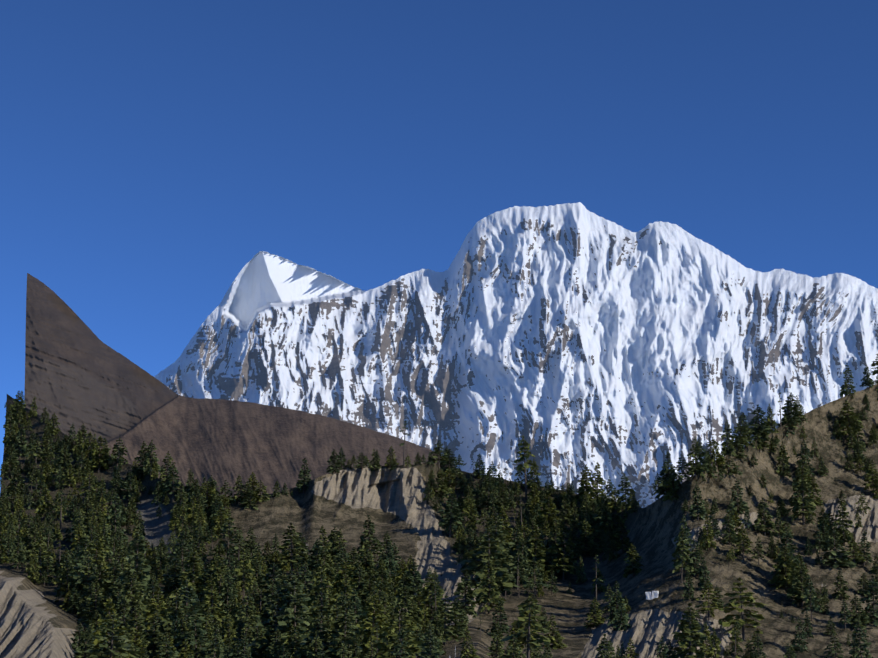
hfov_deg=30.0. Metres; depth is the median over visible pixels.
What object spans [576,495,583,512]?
pine
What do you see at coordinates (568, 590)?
pine
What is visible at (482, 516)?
pine
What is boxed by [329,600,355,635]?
pine
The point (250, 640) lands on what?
pine
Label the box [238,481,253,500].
pine
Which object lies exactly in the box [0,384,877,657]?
hillside terrain
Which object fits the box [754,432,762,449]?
pine
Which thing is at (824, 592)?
pine
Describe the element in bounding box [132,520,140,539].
pine
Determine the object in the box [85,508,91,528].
pine
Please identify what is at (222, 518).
pine
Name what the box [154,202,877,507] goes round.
snow massif terrain
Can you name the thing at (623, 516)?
pine
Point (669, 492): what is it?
pine
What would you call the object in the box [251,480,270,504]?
pine
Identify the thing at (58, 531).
pine
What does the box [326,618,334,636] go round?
pine
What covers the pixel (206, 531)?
pine
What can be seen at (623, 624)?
pine
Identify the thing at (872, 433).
pine
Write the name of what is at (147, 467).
pine
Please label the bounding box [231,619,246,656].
pine
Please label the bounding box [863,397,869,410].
pine
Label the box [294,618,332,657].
pine
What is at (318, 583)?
pine
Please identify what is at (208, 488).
pine
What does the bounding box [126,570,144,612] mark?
pine
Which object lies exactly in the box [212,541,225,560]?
pine
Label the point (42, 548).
pine
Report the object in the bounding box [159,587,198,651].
pine
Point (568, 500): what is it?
pine
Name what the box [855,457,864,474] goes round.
pine
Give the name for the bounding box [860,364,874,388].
pine
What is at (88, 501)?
pine
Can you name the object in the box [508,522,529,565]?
pine
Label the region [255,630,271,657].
pine
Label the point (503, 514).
pine
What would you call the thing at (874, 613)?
pine
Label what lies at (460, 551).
pine
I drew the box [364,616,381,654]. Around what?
pine
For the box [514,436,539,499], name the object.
pine
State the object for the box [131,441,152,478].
pine
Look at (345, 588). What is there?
pine
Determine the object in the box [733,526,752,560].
pine
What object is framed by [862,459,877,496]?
pine
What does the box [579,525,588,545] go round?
pine
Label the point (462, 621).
pine
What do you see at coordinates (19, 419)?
pine
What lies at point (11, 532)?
pine
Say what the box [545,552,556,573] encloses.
pine
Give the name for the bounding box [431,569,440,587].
pine
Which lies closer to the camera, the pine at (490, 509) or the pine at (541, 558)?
the pine at (541, 558)
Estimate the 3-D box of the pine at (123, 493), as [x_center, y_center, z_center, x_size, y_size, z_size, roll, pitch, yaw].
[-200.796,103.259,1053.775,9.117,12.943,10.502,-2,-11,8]
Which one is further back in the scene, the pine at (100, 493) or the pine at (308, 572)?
the pine at (100, 493)
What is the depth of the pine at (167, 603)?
653.33 m
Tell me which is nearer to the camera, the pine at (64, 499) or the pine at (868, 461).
the pine at (868, 461)
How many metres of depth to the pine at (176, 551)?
845.99 m
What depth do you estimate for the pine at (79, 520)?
927.58 m
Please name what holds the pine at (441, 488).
on the hillside terrain at (36, 621)
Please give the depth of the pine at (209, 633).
579.03 m
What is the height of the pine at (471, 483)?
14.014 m
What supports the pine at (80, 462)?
on the hillside terrain at (36, 621)
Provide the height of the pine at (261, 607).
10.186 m
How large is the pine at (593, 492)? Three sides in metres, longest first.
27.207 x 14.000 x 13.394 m
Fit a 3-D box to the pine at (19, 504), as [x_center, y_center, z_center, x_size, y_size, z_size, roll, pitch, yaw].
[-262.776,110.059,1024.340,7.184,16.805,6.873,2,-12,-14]
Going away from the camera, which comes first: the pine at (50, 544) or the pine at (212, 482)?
the pine at (50, 544)
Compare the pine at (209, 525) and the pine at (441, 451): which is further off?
the pine at (441, 451)
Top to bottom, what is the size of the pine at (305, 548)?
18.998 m
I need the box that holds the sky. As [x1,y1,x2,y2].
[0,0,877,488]
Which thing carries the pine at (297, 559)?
on the hillside terrain at (36, 621)
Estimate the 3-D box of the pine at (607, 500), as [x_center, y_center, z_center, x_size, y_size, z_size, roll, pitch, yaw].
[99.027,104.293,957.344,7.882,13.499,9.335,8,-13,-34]
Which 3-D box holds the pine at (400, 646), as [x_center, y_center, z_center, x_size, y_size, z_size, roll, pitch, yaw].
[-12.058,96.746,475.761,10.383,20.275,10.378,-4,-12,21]
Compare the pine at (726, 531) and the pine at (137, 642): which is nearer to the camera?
the pine at (137, 642)
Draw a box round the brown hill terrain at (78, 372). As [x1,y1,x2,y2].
[24,273,453,497]
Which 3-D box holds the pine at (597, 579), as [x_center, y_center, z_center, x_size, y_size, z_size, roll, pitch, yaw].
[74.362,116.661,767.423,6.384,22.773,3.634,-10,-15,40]
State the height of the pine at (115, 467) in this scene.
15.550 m
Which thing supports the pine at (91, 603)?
on the hillside terrain at (36, 621)
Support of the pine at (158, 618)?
on the hillside terrain at (36, 621)
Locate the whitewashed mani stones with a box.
[645,591,658,599]
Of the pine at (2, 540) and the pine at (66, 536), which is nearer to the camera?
the pine at (2, 540)
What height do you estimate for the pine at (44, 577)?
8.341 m
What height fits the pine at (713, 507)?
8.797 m
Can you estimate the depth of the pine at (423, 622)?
646.35 m
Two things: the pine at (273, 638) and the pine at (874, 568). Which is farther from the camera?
the pine at (874, 568)
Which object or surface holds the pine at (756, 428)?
on the hillside terrain at (36, 621)
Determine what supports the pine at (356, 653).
on the hillside terrain at (36, 621)
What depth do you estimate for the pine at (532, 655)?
555.58 m
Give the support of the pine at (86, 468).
on the hillside terrain at (36, 621)
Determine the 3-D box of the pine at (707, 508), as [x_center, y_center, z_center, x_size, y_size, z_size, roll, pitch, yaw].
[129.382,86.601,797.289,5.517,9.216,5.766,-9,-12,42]
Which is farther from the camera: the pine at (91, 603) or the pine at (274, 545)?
the pine at (274, 545)
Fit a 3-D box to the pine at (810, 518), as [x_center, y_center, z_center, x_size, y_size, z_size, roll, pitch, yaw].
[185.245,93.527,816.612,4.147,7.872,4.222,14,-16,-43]
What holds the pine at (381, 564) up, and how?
on the hillside terrain at (36, 621)
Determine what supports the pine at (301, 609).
on the hillside terrain at (36, 621)
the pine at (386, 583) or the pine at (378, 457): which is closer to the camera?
the pine at (386, 583)
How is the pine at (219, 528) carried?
on the hillside terrain at (36, 621)
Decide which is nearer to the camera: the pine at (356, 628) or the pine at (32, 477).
the pine at (356, 628)
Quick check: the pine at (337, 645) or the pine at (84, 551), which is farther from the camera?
the pine at (84, 551)
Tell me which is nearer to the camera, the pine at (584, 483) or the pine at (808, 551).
the pine at (808, 551)
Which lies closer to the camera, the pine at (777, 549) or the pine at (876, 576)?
the pine at (876, 576)
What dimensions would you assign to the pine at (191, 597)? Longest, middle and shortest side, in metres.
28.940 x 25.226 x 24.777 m
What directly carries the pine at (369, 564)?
on the hillside terrain at (36, 621)
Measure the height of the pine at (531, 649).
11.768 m
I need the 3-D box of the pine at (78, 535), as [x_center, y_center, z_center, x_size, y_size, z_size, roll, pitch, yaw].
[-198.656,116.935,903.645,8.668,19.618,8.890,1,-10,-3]
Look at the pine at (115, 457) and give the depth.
1117.88 m
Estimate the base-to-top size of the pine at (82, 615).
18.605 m
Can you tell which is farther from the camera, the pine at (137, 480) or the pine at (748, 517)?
the pine at (137, 480)
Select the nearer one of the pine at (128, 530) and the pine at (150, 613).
the pine at (150, 613)
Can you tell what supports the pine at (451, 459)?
on the hillside terrain at (36, 621)
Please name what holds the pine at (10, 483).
on the hillside terrain at (36, 621)
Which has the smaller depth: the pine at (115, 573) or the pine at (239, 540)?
the pine at (115, 573)
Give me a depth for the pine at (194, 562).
769.34 m
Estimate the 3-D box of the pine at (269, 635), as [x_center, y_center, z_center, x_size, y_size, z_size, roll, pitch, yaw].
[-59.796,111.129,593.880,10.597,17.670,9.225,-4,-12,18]
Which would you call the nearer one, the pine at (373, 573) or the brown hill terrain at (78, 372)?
the pine at (373, 573)
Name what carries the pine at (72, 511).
on the hillside terrain at (36, 621)
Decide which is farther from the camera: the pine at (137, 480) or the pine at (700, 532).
the pine at (137, 480)
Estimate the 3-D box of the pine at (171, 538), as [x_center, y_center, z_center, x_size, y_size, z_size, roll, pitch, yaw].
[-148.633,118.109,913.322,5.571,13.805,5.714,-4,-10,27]
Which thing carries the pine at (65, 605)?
on the hillside terrain at (36, 621)
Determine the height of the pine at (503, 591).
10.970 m
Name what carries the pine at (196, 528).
on the hillside terrain at (36, 621)
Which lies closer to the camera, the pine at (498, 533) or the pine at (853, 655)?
the pine at (853, 655)
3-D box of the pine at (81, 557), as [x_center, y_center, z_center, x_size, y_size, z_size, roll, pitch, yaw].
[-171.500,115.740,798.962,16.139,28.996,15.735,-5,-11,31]
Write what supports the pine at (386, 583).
on the hillside terrain at (36, 621)
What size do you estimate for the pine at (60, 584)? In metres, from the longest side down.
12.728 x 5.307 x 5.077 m
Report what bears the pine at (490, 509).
on the hillside terrain at (36, 621)
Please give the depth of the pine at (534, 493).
1004.97 m
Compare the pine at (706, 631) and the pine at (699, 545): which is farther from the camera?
the pine at (699, 545)
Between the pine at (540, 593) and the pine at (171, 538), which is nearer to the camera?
the pine at (540, 593)
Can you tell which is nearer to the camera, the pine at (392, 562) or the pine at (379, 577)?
the pine at (379, 577)
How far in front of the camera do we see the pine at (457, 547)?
910.01 m
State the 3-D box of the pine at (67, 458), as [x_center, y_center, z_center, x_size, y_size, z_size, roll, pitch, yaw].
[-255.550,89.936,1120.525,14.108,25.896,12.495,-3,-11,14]
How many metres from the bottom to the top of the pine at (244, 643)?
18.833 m
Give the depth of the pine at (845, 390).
940.66 m
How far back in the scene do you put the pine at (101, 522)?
915.36 m
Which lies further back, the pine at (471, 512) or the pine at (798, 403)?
the pine at (471, 512)
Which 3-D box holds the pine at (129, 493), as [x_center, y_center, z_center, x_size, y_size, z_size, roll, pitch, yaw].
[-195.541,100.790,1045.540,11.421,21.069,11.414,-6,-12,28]
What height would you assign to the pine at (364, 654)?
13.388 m
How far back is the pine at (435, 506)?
999.83 m
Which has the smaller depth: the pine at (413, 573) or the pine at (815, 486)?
the pine at (413, 573)
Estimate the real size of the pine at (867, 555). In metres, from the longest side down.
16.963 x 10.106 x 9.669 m
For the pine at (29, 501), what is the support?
on the hillside terrain at (36, 621)
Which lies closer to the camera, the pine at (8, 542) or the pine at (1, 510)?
the pine at (8, 542)
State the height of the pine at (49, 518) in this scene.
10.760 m
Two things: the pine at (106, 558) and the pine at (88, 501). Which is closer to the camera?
the pine at (106, 558)
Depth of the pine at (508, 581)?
780.52 m
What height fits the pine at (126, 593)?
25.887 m
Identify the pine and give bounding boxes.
[0,461,7,481]
[0,491,5,506]
[0,503,8,530]
[0,508,10,528]
[0,524,7,552]
[0,531,9,551]
[0,545,8,563]
[1,496,12,521]
[1,510,18,538]
[1,531,12,561]
[2,407,17,442]
[2,444,18,468]
[2,454,18,477]
[3,436,11,455]
[4,466,24,494]
[5,490,18,510]
[6,481,14,494]
[7,520,15,547]
[8,435,17,455]
[9,423,21,439]
[9,534,29,568]
[10,391,26,421]
[11,425,29,458]
[13,492,22,515]
[13,494,25,510]
[15,409,25,428]
[15,509,24,526]
[16,509,27,536]
[16,523,28,552]
[17,480,24,493]
[18,544,28,564]
[19,391,25,406]
[20,513,33,535]
[21,492,27,505]
[22,523,43,558]
[23,460,30,472]
[23,547,37,572]
[24,420,31,432]
[24,492,34,521]
[25,460,37,479]
[26,436,45,465]
[27,398,37,419]
[27,430,35,448]
[27,470,35,490]
[27,523,39,556]
[27,533,52,575]
[28,551,39,584]
[29,441,38,462]
[31,489,38,506]
[33,478,47,494]
[33,515,43,533]
[34,484,53,519]
[35,491,46,505]
[36,460,55,488]
[36,463,45,478]
[38,441,53,465]
[38,543,52,571]
[38,571,49,585]
[39,407,50,423]
[39,551,56,582]
[40,429,49,446]
[40,518,49,541]
[42,430,53,443]
[42,452,55,473]
[42,524,55,544]
[43,413,49,431]
[45,436,55,457]
[46,509,53,525]
[47,413,59,434]
[48,534,53,549]
[50,488,66,520]
[50,515,55,530]
[51,446,65,474]
[51,549,56,562]
[51,562,78,604]
[52,521,62,539]
[53,556,58,572]
[54,465,63,489]
[54,490,64,529]
[54,551,65,584]
[55,436,60,448]
[56,442,72,478]
[56,536,64,568]
[56,570,63,592]
[57,547,74,579]
[60,434,69,444]
[60,590,73,611]
[62,463,76,487]
[62,496,67,508]
[62,526,71,541]
[65,491,72,504]
[65,494,79,520]
[66,508,85,542]
[66,537,93,585]
[67,587,80,613]
[68,424,75,441]
[68,439,73,451]
[69,509,86,549]
[69,578,80,605]
[70,544,83,571]
[70,622,87,654]
[71,523,84,551]
[71,550,98,601]
[72,428,83,453]
[72,450,89,475]
[72,628,95,657]
[74,465,82,482]
[74,591,83,611]
[75,423,90,446]
[75,445,81,459]
[75,494,81,503]
[75,532,111,598]
[76,432,96,459]
[76,469,100,498]
[76,581,98,617]
[76,587,100,622]
[77,543,93,564]
[80,490,93,516]
[80,625,95,657]
[81,563,112,604]
[82,458,90,475]
[83,579,103,626]
[84,508,97,538]
[85,490,95,507]
[85,499,100,520]
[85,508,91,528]
[85,614,145,657]
[86,521,99,552]
[87,610,100,642]
[88,436,108,472]
[88,447,95,466]
[90,506,105,529]
[91,433,97,453]
[92,525,108,554]
[92,597,127,657]
[95,486,107,502]
[96,477,106,495]
[96,595,111,618]
[97,494,107,517]
[98,520,112,556]
[98,595,115,627]
[99,514,110,546]
[99,556,126,600]
[100,438,111,465]
[104,548,109,566]
[105,487,118,504]
[105,488,128,550]
[105,579,132,612]
[106,437,127,468]
[106,503,119,526]
[106,546,130,578]
[108,468,123,496]
[109,531,119,552]
[110,596,135,633]
[112,464,116,484]
[114,525,156,604]
[114,594,131,619]
[114,630,139,657]
[115,523,124,550]
[116,555,127,583]
[118,480,127,495]
[118,571,147,618]
[119,540,127,568]
[122,471,138,501]
[122,504,133,525]
[124,606,154,657]
[125,496,138,523]
[125,521,130,533]
[126,464,141,483]
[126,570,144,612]
[127,629,147,657]
[130,602,145,628]
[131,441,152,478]
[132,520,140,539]
[132,605,147,646]
[133,476,139,494]
[133,510,144,535]
[134,487,140,502]
[135,580,164,621]
[138,440,160,476]
[138,540,152,565]
[140,600,153,634]
[140,616,164,656]
[143,588,171,632]
[147,554,154,571]
[149,612,161,645]
[149,619,163,649]
[151,461,158,479]
[151,482,162,505]
[151,555,183,605]
[152,546,167,574]
[153,538,171,566]
[153,635,165,657]
[155,637,178,657]
[156,451,180,488]
[156,504,161,519]
[157,569,165,582]
[157,633,179,657]
[159,462,182,494]
[159,537,179,574]
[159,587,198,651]
[160,596,171,617]
[161,561,170,579]
[163,495,168,504]
[165,538,191,571]
[167,616,181,647]
[168,508,183,530]
[168,530,175,552]
[168,548,210,609]
[170,482,187,515]
[172,543,187,566]
[172,617,194,657]
[173,524,194,559]
[173,610,198,651]
[174,486,190,513]
[174,498,187,541]
[174,580,212,646]
[174,615,210,657]
[178,638,195,657]
[181,590,211,627]
[182,468,194,497]
[185,495,199,521]
[185,552,210,585]
[186,479,202,507]
[186,543,194,565]
[187,639,200,656]
[188,489,209,514]
[189,501,205,525]
[189,523,194,536]
[190,524,206,560]
[190,560,214,590]
[192,521,206,542]
[193,510,209,543]
[194,573,208,587]
[194,591,207,615]
[197,638,208,655]
[198,540,206,560]
[199,481,218,507]
[199,577,229,629]
[199,611,213,651]
[200,477,206,498]
[201,492,207,516]
[202,524,211,546]
[204,633,225,657]
[205,475,221,500]
[205,557,229,606]
[205,610,214,634]
[205,617,223,657]
[206,517,216,538]
[206,528,217,549]
[207,498,219,518]
[209,508,228,537]
[209,551,223,582]
[210,491,219,511]
[211,498,225,527]
[211,554,223,598]
[212,514,242,565]
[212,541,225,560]
[213,597,229,617]
[213,633,226,657]
[214,493,232,521]
[214,520,221,542]
[214,620,223,635]
[215,480,235,503]
[217,571,238,620]
[220,620,232,644]
[221,611,237,652]
[222,547,236,581]
[223,594,235,623]
[224,638,233,657]
[224,646,231,657]
[227,528,247,562]
[228,596,239,627]
[229,640,245,657]
[231,557,239,573]
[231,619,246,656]
[232,476,244,503]
[232,582,240,613]
[232,589,258,637]
[234,548,255,596]
[234,571,247,590]
[235,582,242,609]
[236,634,251,657]
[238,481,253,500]
[238,555,255,588]
[239,487,258,509]
[239,527,258,566]
[239,586,297,655]
[240,549,252,576]
[243,533,257,563]
[245,628,257,657]
[246,472,257,497]
[246,580,259,599]
[246,590,262,611]
[247,594,260,621]
[248,558,269,591]
[250,618,266,657]
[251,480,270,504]
[251,550,264,574]
[252,543,263,567]
[253,563,292,605]
[255,558,268,577]
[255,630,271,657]
[256,587,263,622]
[258,601,267,616]
[261,541,272,559]
[261,581,279,621]
[263,553,274,571]
[264,613,277,645]
[265,629,281,653]
[267,570,322,637]
[268,575,316,655]
[270,533,280,560]
[270,549,279,570]
[270,636,289,657]
[272,481,279,497]
[275,523,307,575]
[278,549,290,571]
[279,648,287,657]
[281,484,288,495]
[283,624,297,657]
[285,598,309,637]
[286,627,306,657]
[293,533,311,567]
[293,548,301,572]
[293,563,300,578]
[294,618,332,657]
[295,458,310,493]
[297,561,314,593]
[298,588,340,657]
[301,539,329,577]
[306,561,336,610]
[306,632,322,657]
[310,547,338,582]
[314,570,327,593]
[315,525,334,569]
[315,604,333,627]
[316,645,329,657]
[325,586,337,617]
[325,603,362,657]
[326,449,341,473]
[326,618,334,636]
[327,574,341,602]
[327,629,347,657]
[328,526,343,563]
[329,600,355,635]
[330,563,341,587]
[332,529,346,551]
[333,545,352,571]
[333,559,358,600]
[333,570,360,617]
[336,543,345,565]
[337,447,346,467]
[337,591,347,617]
[338,642,347,657]
[342,602,360,645]
[346,589,367,629]
[347,547,360,570]
[349,638,361,657]
[351,454,356,466]
[351,562,369,605]
[353,548,378,591]
[354,452,370,470]
[355,594,389,654]
[357,515,382,557]
[357,576,379,605]
[357,624,368,657]
[358,595,364,616]
[360,562,368,598]
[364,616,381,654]
[365,592,378,638]
[366,586,385,620]
[366,635,375,657]
[368,568,375,588]
[369,450,380,471]
[370,565,397,604]
[371,575,387,599]
[372,450,379,466]
[372,605,422,657]
[373,560,389,582]
[374,581,391,623]
[374,623,380,657]
[375,553,383,571]
[378,531,393,562]
[378,591,390,622]
[381,618,390,641]
[382,639,403,656]
[383,541,396,579]
[384,446,398,466]
[386,596,395,625]
[387,583,395,609]
[387,611,400,643]
[389,543,401,571]
[389,572,398,593]
[390,459,396,470]
[390,586,421,628]
[390,628,412,657]
[395,559,408,595]
[395,572,414,607]
[397,420,409,465]
[397,612,406,631]
[401,559,425,604]
[404,456,411,467]
[404,554,412,570]
[405,599,421,636]
[405,617,417,639]
[407,624,431,657]
[410,574,449,626]
[414,452,421,465]
[414,591,426,624]
[418,606,430,634]
[418,627,444,657]
[422,595,463,644]
[423,483,433,502]
[424,567,432,580]
[424,621,437,655]
[425,473,436,489]
[426,450,434,465]
[427,467,434,483]
[428,584,439,618]
[428,608,445,654]
[430,440,448,473]
[430,581,441,619]
[431,495,444,511]
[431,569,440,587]
[432,448,443,465]
[435,469,451,498]
[436,494,465,536]
[439,446,452,466]
[440,449,460,478]
[442,597,467,638]
[443,468,453,487]
[444,513,453,534]
[446,464,463,491]
[450,487,457,506]
[452,514,464,536]
[452,528,466,549]
[452,531,465,550]
[454,571,477,617]
[455,454,464,467]
[455,528,518,603]
[455,543,464,565]
[456,494,465,507]
[457,473,469,492]
[457,530,467,550]
[458,608,466,627]
[459,484,482,510]
[459,550,474,574]
[459,629,480,657]
[462,494,476,516]
[463,533,477,565]
[464,475,475,493]
[465,500,476,529]
[465,523,472,534]
[469,504,481,524]
[471,530,479,546]
[472,454,486,478]
[473,481,480,504]
[473,533,490,565]
[474,513,518,578]
[475,556,505,613]
[476,468,495,508]
[476,480,482,493]
[477,506,489,532]
[477,512,497,551]
[478,614,481,639]
[479,461,501,491]
[479,476,489,501]
[484,508,502,527]
[486,600,508,635]
[487,492,499,512]
[487,632,505,657]
[488,621,504,653]
[489,476,497,495]
[491,484,510,511]
[496,470,503,487]
[497,507,514,557]
[499,586,510,594]
[500,566,511,598]
[501,591,549,657]
[501,634,525,657]
[504,519,515,538]
[505,485,514,500]
[505,620,523,652]
[507,633,521,657]
[508,491,516,508]
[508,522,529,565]
[511,479,522,492]
[511,552,528,588]
[512,508,515,538]
[512,550,522,589]
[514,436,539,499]
[514,464,526,488]
[514,494,521,503]
[515,538,533,585]
[515,597,541,647]
[516,488,523,524]
[516,519,531,542]
[517,509,526,526]
[521,527,548,577]
[522,499,533,517]
[523,469,530,487]
[523,509,529,525]
[523,530,536,557]
[523,558,547,595]
[524,514,538,535]
[524,534,534,564]
[524,635,538,657]
[527,459,539,489]
[527,482,541,505]
[528,595,541,612]
[529,475,545,497]
[529,496,537,516]
[530,647,539,657]
[531,504,543,522]
[535,562,544,583]
[536,493,559,531]
[536,495,547,518]
[537,531,546,548]
[537,585,543,596]
[539,608,549,629]
[541,517,551,537]
[542,614,567,648]
[543,479,552,492]
[543,642,552,657]
[544,568,557,594]
[545,523,581,579]
[545,536,555,555]
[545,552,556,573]
[546,479,555,495]
[548,515,562,543]
[552,486,562,503]
[552,630,563,647]
[555,499,560,508]
[555,552,566,575]
[557,498,571,523]
[560,486,565,499]
[563,483,573,506]
[566,582,572,593]
[569,502,579,529]
[573,464,596,501]
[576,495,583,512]
[576,556,587,583]
[577,495,594,528]
[577,518,601,554]
[578,490,592,515]
[579,473,590,502]
[579,509,593,538]
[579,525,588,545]
[583,597,604,628]
[586,498,605,532]
[588,462,605,501]
[591,500,613,538]
[591,568,605,593]
[592,555,602,599]
[595,503,614,540]
[595,634,615,657]
[602,584,613,612]
[603,477,615,509]
[604,496,612,514]
[606,580,628,625]
[606,639,615,656]
[608,486,620,509]
[609,591,626,617]
[612,505,627,524]
[612,602,630,630]
[614,645,622,657]
[615,473,631,510]
[619,642,626,657]
[622,637,638,657]
[623,543,643,577]
[623,596,631,611]
[626,487,637,512]
[628,498,639,514]
[652,473,663,495]
[654,464,669,498]
[655,636,667,657]
[658,452,676,491]
[661,641,675,657]
[662,467,678,504]
[668,455,690,485]
[670,603,706,657]
[671,527,693,582]
[672,514,697,571]
[676,471,681,489]
[678,610,700,648]
[681,498,688,511]
[682,569,694,601]
[685,541,704,576]
[686,437,704,477]
[689,482,706,520]
[692,438,708,472]
[694,581,723,620]
[697,539,703,554]
[697,557,712,590]
[698,525,703,540]
[700,498,709,514]
[700,533,708,549]
[700,621,714,657]
[702,514,715,548]
[703,449,716,481]
[706,509,721,540]
[706,627,721,657]
[707,436,726,468]
[707,438,714,464]
[710,497,718,513]
[711,585,723,606]
[712,456,717,473]
[718,461,726,473]
[718,578,769,639]
[719,420,735,456]
[721,507,737,545]
[722,501,737,523]
[723,644,730,655]
[724,448,742,474]
[725,550,731,566]
[727,545,736,560]
[728,511,743,541]
[729,618,742,643]
[729,627,742,653]
[730,415,748,447]
[731,433,747,461]
[731,478,749,514]
[731,629,740,657]
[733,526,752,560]
[738,413,755,449]
[741,638,752,657]
[742,508,751,535]
[746,631,762,654]
[747,404,775,440]
[747,485,753,495]
[748,634,765,657]
[749,453,757,467]
[751,536,765,563]
[752,497,775,534]
[753,425,770,448]
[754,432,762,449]
[759,473,766,487]
[765,404,778,432]
[765,540,776,557]
[767,491,773,504]
[767,546,800,589]
[768,439,776,452]
[770,526,805,576]
[771,436,778,453]
[771,508,784,536]
[773,540,779,558]
[776,441,790,477]
[776,497,788,515]
[777,404,797,428]
[778,390,781,428]
[779,519,794,535]
[781,393,802,424]
[781,418,795,439]
[783,643,796,657]
[785,455,815,524]
[786,559,815,606]
[786,644,795,657]
[788,470,804,505]
[790,617,808,652]
[792,395,802,418]
[792,552,813,597]
[794,458,811,485]
[795,440,815,476]
[799,406,807,422]
[800,425,807,439]
[801,574,821,621]
[801,612,813,637]
[803,461,811,478]
[803,536,812,555]
[804,475,822,505]
[806,511,813,523]
[811,436,819,457]
[812,508,831,535]
[812,515,833,546]
[813,529,825,553]
[814,550,820,564]
[814,588,824,606]
[817,454,828,476]
[819,522,855,568]
[821,511,844,540]
[821,583,828,601]
[821,595,829,613]
[823,633,843,657]
[824,616,836,635]
[831,568,849,599]
[832,417,841,439]
[834,500,853,545]
[836,400,861,445]
[837,489,846,504]
[838,410,845,422]
[838,598,851,630]
[840,363,855,398]
[843,449,855,471]
[844,538,866,562]
[847,426,856,453]
[848,635,859,657]
[849,594,870,629]
[850,419,865,451]
[850,617,872,657]
[851,441,865,462]
[852,410,862,430]
[854,511,862,527]
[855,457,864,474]
[855,493,870,515]
[855,530,873,565]
[857,573,869,595]
[859,407,867,420]
[859,575,877,626]
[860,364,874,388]
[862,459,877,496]
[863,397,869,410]
[864,458,871,470]
[866,427,877,448]
[869,423,877,440]
[870,553,877,573]
[871,354,877,374]
[871,479,877,498]
[874,570,877,583]
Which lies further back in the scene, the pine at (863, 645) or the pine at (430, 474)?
the pine at (430, 474)
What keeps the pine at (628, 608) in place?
on the hillside terrain at (36, 621)
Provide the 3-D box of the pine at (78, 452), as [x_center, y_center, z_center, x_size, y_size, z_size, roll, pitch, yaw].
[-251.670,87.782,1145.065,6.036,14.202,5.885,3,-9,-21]
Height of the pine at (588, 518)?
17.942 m
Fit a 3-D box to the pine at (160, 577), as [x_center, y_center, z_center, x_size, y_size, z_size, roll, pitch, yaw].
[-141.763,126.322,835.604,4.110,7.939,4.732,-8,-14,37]
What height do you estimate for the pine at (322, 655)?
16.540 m
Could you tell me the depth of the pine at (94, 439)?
1148.86 m
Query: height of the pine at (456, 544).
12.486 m
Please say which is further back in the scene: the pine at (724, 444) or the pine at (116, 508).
the pine at (116, 508)
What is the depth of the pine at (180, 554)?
855.89 m
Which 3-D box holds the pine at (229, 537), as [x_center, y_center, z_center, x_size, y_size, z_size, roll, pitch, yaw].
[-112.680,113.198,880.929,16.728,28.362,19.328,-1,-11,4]
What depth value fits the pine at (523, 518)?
961.63 m
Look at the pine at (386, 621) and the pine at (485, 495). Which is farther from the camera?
the pine at (485, 495)
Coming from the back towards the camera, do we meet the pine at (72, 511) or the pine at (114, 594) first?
the pine at (72, 511)
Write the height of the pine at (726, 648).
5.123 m
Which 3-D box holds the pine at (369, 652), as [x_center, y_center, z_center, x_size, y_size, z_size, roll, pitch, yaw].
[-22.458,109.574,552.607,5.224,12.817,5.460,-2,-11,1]
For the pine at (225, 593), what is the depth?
696.87 m
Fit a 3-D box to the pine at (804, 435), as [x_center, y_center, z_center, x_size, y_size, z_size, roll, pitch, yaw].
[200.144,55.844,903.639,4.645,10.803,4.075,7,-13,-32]
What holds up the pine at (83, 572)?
on the hillside terrain at (36, 621)
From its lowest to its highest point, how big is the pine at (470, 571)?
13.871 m
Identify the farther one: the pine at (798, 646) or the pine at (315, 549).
the pine at (315, 549)
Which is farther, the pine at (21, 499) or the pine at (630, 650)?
the pine at (21, 499)
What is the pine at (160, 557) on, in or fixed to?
on the hillside terrain at (36, 621)
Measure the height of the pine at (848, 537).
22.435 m
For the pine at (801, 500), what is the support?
on the hillside terrain at (36, 621)
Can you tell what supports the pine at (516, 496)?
on the hillside terrain at (36, 621)
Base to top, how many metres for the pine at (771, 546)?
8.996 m
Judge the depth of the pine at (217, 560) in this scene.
734.92 m
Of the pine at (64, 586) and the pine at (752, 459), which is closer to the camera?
the pine at (64, 586)
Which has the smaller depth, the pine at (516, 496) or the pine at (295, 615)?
the pine at (295, 615)
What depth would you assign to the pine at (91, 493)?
1030.54 m
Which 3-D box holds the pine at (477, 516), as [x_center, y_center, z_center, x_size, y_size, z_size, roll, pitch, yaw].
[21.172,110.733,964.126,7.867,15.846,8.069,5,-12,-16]
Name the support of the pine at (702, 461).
on the hillside terrain at (36, 621)
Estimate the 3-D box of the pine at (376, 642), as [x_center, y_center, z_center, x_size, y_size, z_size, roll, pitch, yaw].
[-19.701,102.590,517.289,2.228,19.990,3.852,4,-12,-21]
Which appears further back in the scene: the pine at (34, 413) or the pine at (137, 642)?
the pine at (34, 413)
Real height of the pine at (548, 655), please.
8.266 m
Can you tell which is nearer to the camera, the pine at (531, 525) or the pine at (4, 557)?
the pine at (4, 557)
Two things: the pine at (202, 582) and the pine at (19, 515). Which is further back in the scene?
the pine at (19, 515)
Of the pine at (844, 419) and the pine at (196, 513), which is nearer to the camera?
the pine at (844, 419)
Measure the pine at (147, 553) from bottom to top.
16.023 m
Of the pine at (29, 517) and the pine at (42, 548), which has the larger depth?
the pine at (29, 517)
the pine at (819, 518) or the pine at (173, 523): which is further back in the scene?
the pine at (173, 523)
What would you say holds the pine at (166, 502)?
on the hillside terrain at (36, 621)
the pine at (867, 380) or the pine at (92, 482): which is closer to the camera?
the pine at (867, 380)
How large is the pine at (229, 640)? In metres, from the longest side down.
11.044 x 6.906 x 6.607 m
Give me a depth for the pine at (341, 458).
1053.90 m
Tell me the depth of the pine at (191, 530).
940.35 m
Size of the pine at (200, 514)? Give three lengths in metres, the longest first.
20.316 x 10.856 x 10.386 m
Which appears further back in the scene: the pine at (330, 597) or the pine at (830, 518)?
the pine at (830, 518)
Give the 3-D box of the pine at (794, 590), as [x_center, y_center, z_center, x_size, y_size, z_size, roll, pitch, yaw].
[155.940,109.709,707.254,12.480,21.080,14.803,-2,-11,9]

